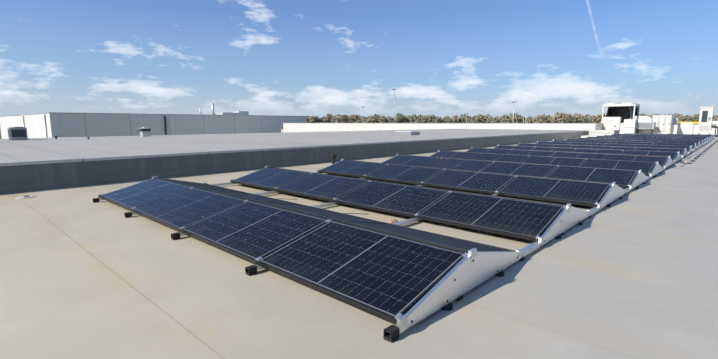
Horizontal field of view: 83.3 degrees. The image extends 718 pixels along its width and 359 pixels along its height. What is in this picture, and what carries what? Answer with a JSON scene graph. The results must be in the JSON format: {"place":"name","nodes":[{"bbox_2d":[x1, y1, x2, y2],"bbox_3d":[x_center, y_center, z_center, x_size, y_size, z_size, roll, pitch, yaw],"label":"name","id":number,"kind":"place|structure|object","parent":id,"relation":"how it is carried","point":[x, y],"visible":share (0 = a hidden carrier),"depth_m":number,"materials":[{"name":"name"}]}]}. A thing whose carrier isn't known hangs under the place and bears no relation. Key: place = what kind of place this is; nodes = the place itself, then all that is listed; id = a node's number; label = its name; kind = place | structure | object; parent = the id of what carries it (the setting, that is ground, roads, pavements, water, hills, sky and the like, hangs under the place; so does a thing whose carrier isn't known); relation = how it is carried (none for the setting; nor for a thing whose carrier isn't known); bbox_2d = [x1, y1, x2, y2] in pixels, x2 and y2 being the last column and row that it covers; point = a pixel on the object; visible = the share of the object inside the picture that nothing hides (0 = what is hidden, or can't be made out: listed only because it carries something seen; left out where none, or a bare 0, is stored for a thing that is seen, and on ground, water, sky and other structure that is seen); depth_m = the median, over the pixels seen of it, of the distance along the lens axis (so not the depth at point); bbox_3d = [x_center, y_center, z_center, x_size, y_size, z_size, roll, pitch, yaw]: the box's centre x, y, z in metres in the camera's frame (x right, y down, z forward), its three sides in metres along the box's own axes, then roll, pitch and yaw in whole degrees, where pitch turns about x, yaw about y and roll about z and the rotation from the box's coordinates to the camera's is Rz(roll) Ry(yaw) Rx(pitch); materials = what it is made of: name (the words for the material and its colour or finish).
{"place":"outdoors","nodes":[
{"label":"outdoors","id":0,"kind":"place"},
{"bbox_2d":[0,103,306,138],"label":"hall","id":1,"kind":"structure","parent":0,"point":[49,125],"depth_m":73.37,"materials":[{"name":"grey"}]},
{"bbox_2d":[0,0,717,122],"label":"sky","id":2,"kind":"structure","parent":0,"point":[441,58],"materials":[{"name":"blue"}]},
{"bbox_2d":[296,137,717,223],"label":"pv cables","id":3,"kind":"object","parent":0,"point":[704,147],"visible":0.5,"depth_m":17.11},
{"bbox_2d":[653,124,717,134],"bbox_3d":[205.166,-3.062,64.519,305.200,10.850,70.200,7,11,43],"label":"ductwork","id":4,"kind":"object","parent":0,"point":[695,130],"depth_m":116.42,"materials":[{"name":"silver metal"}]},
{"bbox_2d":[678,121,717,123],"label":"yellow hall","id":5,"kind":"structure","parent":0,"point":[714,122],"depth_m":227.82,"materials":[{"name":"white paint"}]},
{"label":"ground","id":6,"kind":"structure","parent":0,"visible":0},
{"bbox_2d":[0,129,588,193],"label":"roof block","id":7,"kind":"structure","parent":6,"relation":"on","point":[20,178],"depth_m":13.84,"materials":[{"name":"grey concrete"}]},
{"bbox_2d":[7,127,27,139],"bbox_3d":[-16.187,-2.183,19.130,0.724,0.624,0.624,7,11,43],"label":"roof vent","id":8,"kind":"object","parent":7,"relation":"on","point":[17,133],"visible":1,"depth_m":18.89,"materials":[{"name":"grey metal"}]},
{"bbox_2d":[138,127,151,136],"bbox_3d":[-12.820,-2.857,24.153,0.580,0.550,0.580,7,11,43],"label":"roof vent","id":9,"kind":"object","parent":7,"relation":"on","point":[144,131],"visible":1,"depth_m":24.01,"materials":[{"name":"silver metal"}]},
{"bbox_2d":[0,129,586,165],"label":"step coping","id":10,"kind":"object","parent":7,"relation":"on","point":[107,158],"visible":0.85,"depth_m":11.42,"materials":[{"name":"grey metal"}]},
{"bbox_2d":[396,131,420,134],"bbox_3d":[3.286,-3.107,27.021,1.280,0.240,1.080,7,11,43],"label":"skylight","id":11,"kind":"object","parent":7,"relation":"on","point":[407,132],"visible":1,"depth_m":26.62,"materials":[{"name":"grey metal"}]},
{"bbox_2d":[309,116,315,122],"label":"tree","id":12,"kind":"object","parent":6,"relation":"on","point":[312,119],"visible":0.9,"depth_m":757.45,"materials":[{"name":"green plant"}]},
{"bbox_2d":[326,113,331,121],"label":"tree","id":13,"kind":"object","parent":6,"relation":"on","point":[329,115],"visible":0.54,"depth_m":775.46,"materials":[{"name":"brown plant"}]},
{"bbox_2d":[331,115,337,122],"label":"tree","id":14,"kind":"object","parent":6,"relation":"on","point":[332,119],"visible":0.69,"depth_m":759.37,"materials":[{"name":"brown plant"}]},
{"bbox_2d":[338,116,345,122],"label":"tree","id":15,"kind":"object","parent":6,"relation":"on","point":[341,118],"visible":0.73,"depth_m":759.56,"materials":[{"name":"brown plant"}]},
{"bbox_2d":[349,116,355,122],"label":"tree","id":16,"kind":"object","parent":6,"relation":"on","point":[351,120],"visible":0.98,"depth_m":764.89,"materials":[{"name":"brown plant"}]},
{"bbox_2d":[0,129,717,358],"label":"roof","id":17,"kind":"structure","parent":6,"relation":"on","point":[632,274],"depth_m":3.45,"materials":[{"name":"beige concrete"}]},
{"bbox_2d":[15,195,35,198],"bbox_3d":[-6.461,0.332,7.814,0.312,0.030,0.320,7,11,43],"label":"roof drain","id":18,"kind":"object","parent":17,"relation":"on","point":[25,197],"visible":1,"depth_m":7.76,"materials":[{"name":"grey metal"}]},
{"bbox_2d":[329,154,336,164],"bbox_3d":[-0.860,-0.681,13.719,0.320,0.380,0.320,7,11,43],"label":"roof vent pipe","id":19,"kind":"object","parent":17,"relation":"on","point":[333,156],"visible":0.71,"depth_m":13.67,"materials":[{"name":"black metal"}]},
{"bbox_2d":[92,133,714,342],"bbox_3d":[13.784,-1.853,22.009,7.004,0.376,47.134,7,11,43],"label":"pv mounting","id":20,"kind":"object","parent":17,"relation":"on","point":[477,264],"visible":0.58,"depth_m":4.86,"materials":[{"name":"silver metal"}]},
{"bbox_2d":[100,133,713,323],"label":"solar panels","id":21,"kind":"object","parent":20,"relation":"on","point":[392,278],"visible":0.9,"depth_m":5.95,"materials":[{"name":"blue glass"}]},
{"bbox_2d":[581,130,619,137],"bbox_3d":[22.729,-4.276,38.000,2.130,0.690,5.480,7,11,43],"label":"rooftop duct","id":22,"kind":"object","parent":17,"relation":"on","point":[593,133],"visible":0.58,"depth_m":38.01,"materials":[{"name":"white metal"}]},
{"bbox_2d":[601,103,639,133],"bbox_3d":[28.729,-6.603,44.395,3.000,3.504,2.600,7,11,43],"label":"hvac unit","id":23,"kind":"object","parent":17,"relation":"on","point":[617,114],"visible":0.81,"depth_m":44.09,"materials":[{"name":"white paint"}]},
{"bbox_2d":[623,115,677,133],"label":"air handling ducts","id":24,"kind":"object","parent":17,"relation":"on","point":[655,124],"visible":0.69,"depth_m":41.99,"materials":[{"name":"white metal"}]},
{"bbox_2d":[677,123,693,133],"bbox_3d":[35.064,-5.402,43.348,1.300,1.420,0.906,7,11,43],"label":"white unit","id":25,"kind":"object","parent":17,"relation":"on","point":[685,128],"visible":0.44,"depth_m":43.00,"materials":[{"name":"paint"}]},
{"bbox_2d":[698,107,717,136],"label":"rooftop hvac unit","id":26,"kind":"object","parent":17,"relation":"on","point":[705,125],"visible":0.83,"depth_m":40.72,"materials":[{"name":"white paint"}]},
{"bbox_2d":[372,114,380,122],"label":"tree","id":27,"kind":"object","parent":6,"relation":"on","point":[375,117],"visible":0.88,"depth_m":760.00,"materials":[{"name":"brown plant"}]},
{"bbox_2d":[378,115,386,122],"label":"tree","id":28,"kind":"object","parent":6,"relation":"on","point":[382,119],"visible":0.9,"depth_m":751.24,"materials":[{"name":"brown plant"}]},
{"bbox_2d":[385,117,393,122],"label":"tree","id":29,"kind":"object","parent":6,"relation":"on","point":[389,120],"visible":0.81,"depth_m":756.90,"materials":[{"name":"green plant"}]},
{"bbox_2d":[396,113,402,122],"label":"tree","id":30,"kind":"object","parent":6,"relation":"on","point":[399,115],"visible":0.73,"depth_m":760.12,"materials":[{"name":"green plant"}]},
{"bbox_2d":[402,115,407,122],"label":"tree","id":31,"kind":"object","parent":6,"relation":"on","point":[405,119],"visible":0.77,"depth_m":766.52,"materials":[{"name":"green plant"}]},
{"bbox_2d":[409,114,417,122],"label":"tree","id":32,"kind":"object","parent":6,"relation":"on","point":[413,116],"visible":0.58,"depth_m":764.87,"materials":[{"name":"green plant"}]},
{"bbox_2d":[421,116,427,122],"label":"tree","id":33,"kind":"object","parent":6,"relation":"on","point":[423,118],"visible":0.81,"depth_m":753.14,"materials":[{"name":"green plant"}]},
{"bbox_2d":[429,114,435,122],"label":"tree","id":34,"kind":"object","parent":6,"relation":"on","point":[433,116],"visible":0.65,"depth_m":751.50,"materials":[{"name":"brown plant"}]},
{"bbox_2d":[433,116,439,122],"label":"tree","id":35,"kind":"object","parent":6,"relation":"on","point":[437,120],"visible":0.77,"depth_m":748.79,"materials":[{"name":"green plant"}]},
{"bbox_2d":[283,123,602,132],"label":"parapet wall","id":36,"kind":"structure","parent":6,"relation":"on","point":[307,127],"depth_m":56.81,"materials":[{"name":"paint"}]},
{"bbox_2d":[451,115,458,122],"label":"tree","id":37,"kind":"object","parent":6,"relation":"on","point":[454,119],"visible":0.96,"depth_m":743.20,"materials":[{"name":"brown plant"}]},
{"bbox_2d":[458,117,465,122],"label":"tree","id":38,"kind":"object","parent":6,"relation":"on","point":[462,119],"visible":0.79,"depth_m":748.75,"materials":[{"name":"green plant"}]},
{"bbox_2d":[476,114,483,120],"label":"tree","id":39,"kind":"object","parent":6,"relation":"on","point":[479,116],"visible":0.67,"depth_m":754.31,"materials":[{"name":"brown plant"}]},
{"bbox_2d":[511,114,520,122],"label":"tree","id":40,"kind":"object","parent":6,"relation":"on","point":[517,117],"visible":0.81,"depth_m":723.87,"materials":[{"name":"green plant"}]},
{"bbox_2d":[538,114,547,122],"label":"tree","id":41,"kind":"object","parent":6,"relation":"on","point":[544,120],"visible":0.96,"depth_m":721.81,"materials":[{"name":"brown plant"}]},
{"bbox_2d":[552,115,559,122],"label":"tree","id":42,"kind":"object","parent":6,"relation":"on","point":[556,117],"visible":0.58,"depth_m":723.02,"materials":[{"name":"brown plant"}]},
{"bbox_2d":[557,118,564,122],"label":"tree","id":43,"kind":"object","parent":6,"relation":"on","point":[560,120],"visible":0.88,"depth_m":711.50,"materials":[{"name":"brown plant"}]},
{"bbox_2d":[563,114,572,122],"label":"tree","id":44,"kind":"object","parent":6,"relation":"on","point":[566,117],"visible":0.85,"depth_m":714.74,"materials":[{"name":"brown plant"}]},
{"bbox_2d":[573,113,581,122],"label":"tree","id":45,"kind":"object","parent":6,"relation":"on","point":[577,115],"visible":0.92,"depth_m":708.92,"materials":[{"name":"brown plant"}]},
{"bbox_2d":[581,117,587,122],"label":"tree","id":46,"kind":"object","parent":6,"relation":"on","point":[584,119],"visible":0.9,"depth_m":704.12,"materials":[{"name":"green plant"}]},
{"bbox_2d":[597,113,605,122],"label":"tree","id":47,"kind":"object","parent":6,"relation":"on","point":[599,118],"visible":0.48,"depth_m":709.11,"materials":[{"name":"brown plant"}]},
{"bbox_2d":[677,116,685,121],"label":"tree","id":48,"kind":"object","parent":6,"relation":"on","point":[681,118],"visible":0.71,"depth_m":663.61,"materials":[{"name":"green plant"}]},
{"bbox_2d":[683,115,691,121],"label":"tree","id":49,"kind":"object","parent":6,"relation":"on","point":[688,117],"visible":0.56,"depth_m":660.94,"materials":[{"name":"green plant"}]}
]}

